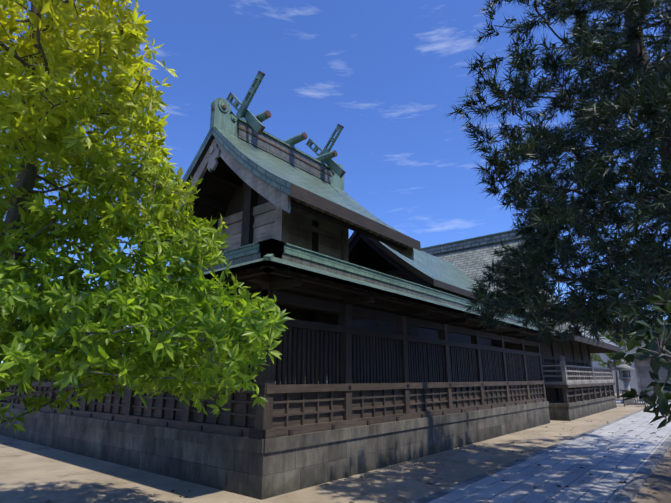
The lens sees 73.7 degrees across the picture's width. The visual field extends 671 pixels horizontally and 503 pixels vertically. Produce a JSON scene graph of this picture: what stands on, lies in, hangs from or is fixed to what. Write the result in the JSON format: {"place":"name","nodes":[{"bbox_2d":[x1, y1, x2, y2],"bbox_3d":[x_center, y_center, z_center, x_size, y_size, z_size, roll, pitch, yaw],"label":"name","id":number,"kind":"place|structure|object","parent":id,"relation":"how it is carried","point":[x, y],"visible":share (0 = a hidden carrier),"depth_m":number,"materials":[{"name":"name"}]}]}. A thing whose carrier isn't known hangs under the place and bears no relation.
{"place":"outdoors","nodes":[
{"label":"outdoors","id":0,"kind":"place"},
{"bbox_2d":[0,380,670,502],"bbox_3d":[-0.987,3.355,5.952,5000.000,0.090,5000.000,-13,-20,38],"label":"ground","id":1,"kind":"structure","parent":0,"point":[32,473],"depth_m":7.25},
{"bbox_2d":[0,0,293,431],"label":"evergreen tree","id":2,"kind":"object","parent":1,"relation":"on","point":[66,334],"visible":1,"depth_m":3.91,"materials":[{"name":"green plant"}]},
{"bbox_2d":[0,401,549,499],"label":"stone base","id":3,"kind":"object","parent":1,"relation":"on","point":[261,469],"visible":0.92,"depth_m":7.86,"materials":[{"name":"grey stone"}]},
{"bbox_2d":[0,265,559,439],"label":"roofed fence","id":4,"kind":"object","parent":3,"relation":"on","point":[400,374],"visible":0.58,"depth_m":8.40,"materials":[{"name":"brown wood"}]},
{"bbox_2d":[17,238,560,337],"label":"roof","id":5,"kind":"structure","parent":4,"relation":"on","point":[279,254],"depth_m":7.80,"materials":[{"name":"green metal"}]},
{"bbox_2d":[152,71,420,409],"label":"shrine building","id":6,"kind":"structure","parent":3,"relation":"on","point":[258,183],"depth_m":12.27,"materials":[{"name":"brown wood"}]},
{"bbox_2d":[349,231,509,399],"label":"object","id":7,"kind":"object","parent":3,"relation":"on","point":[423,268],"visible":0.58,"depth_m":16.09,"materials":[{"name":"green metal"}]},
{"bbox_2d":[47,420,666,502],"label":"fallen leaves","id":8,"kind":"object","parent":1,"relation":"on","point":[534,487],"visible":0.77,"depth_m":7.82,"materials":[{"name":"brown plant"}]},
{"bbox_2d":[280,423,669,502],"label":"fallen pine needles","id":9,"kind":"object","parent":1,"relation":"on","point":[538,466],"visible":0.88,"depth_m":7.93,"materials":[{"name":"brown plant"}]},
{"bbox_2d":[421,229,620,420],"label":"shrine building","id":10,"kind":"structure","parent":1,"relation":"on","point":[574,389],"depth_m":22.12,"materials":[{"name":"grey wood"}]},
{"bbox_2d":[442,0,670,360],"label":"pine tree","id":11,"kind":"object","parent":1,"relation":"on","point":[596,175],"visible":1,"depth_m":5.74,"materials":[{"name":"green plant"}]},
{"bbox_2d":[590,321,635,397],"bbox_3d":[22.754,8.438,36.831,5.922,7.083,5.639,-13,-20,38],"label":"maple tree","id":12,"kind":"object","parent":1,"relation":"on","point":[614,363],"visible":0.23,"depth_m":36.43,"materials":[{"name":"green plant"}]},
{"bbox_2d":[612,360,636,402],"bbox_3d":[18.680,8.352,28.769,1.212,2.720,1.400,-13,-20,38],"label":"stone lantern","id":13,"kind":"object","parent":1,"relation":"on","point":[624,377],"visible":0.81,"depth_m":28.66,"materials":[{"name":"stone"}]},
{"bbox_2d":[622,389,647,406],"bbox_3d":[17.280,8.456,25.831,1.050,0.920,1.150,-13,-20,38],"label":"picket fence","id":14,"kind":"object","parent":1,"relation":"on","point":[635,403],"visible":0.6,"depth_m":25.48,"materials":[{"name":"grey wood"}]},
{"bbox_2d":[611,286,670,428],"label":"camellia shrub","id":15,"kind":"object","parent":1,"relation":"on","point":[659,403],"visible":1,"depth_m":2.94,"materials":[{"name":"green plant"}]},
{"bbox_2d":[622,340,670,400],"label":"building","id":16,"kind":"structure","parent":1,"relation":"on","point":[643,368],"depth_m":30.67,"materials":[{"name":"silver wood"}]},
{"bbox_2d":[0,0,670,362],"label":"sky","id":17,"kind":"structure","parent":0,"point":[387,72],"materials":[{"name":"blue"}]},
{"bbox_2d":[410,400,670,502],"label":"path paving","id":18,"kind":"structure","parent":0,"point":[523,476],"depth_m":7.56,"materials":[{"name":"stone"}]},
{"bbox_2d":[592,331,643,393],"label":"building","id":19,"kind":"structure","parent":0,"point":[633,383],"depth_m":47.24,"materials":[{"name":"concrete"}]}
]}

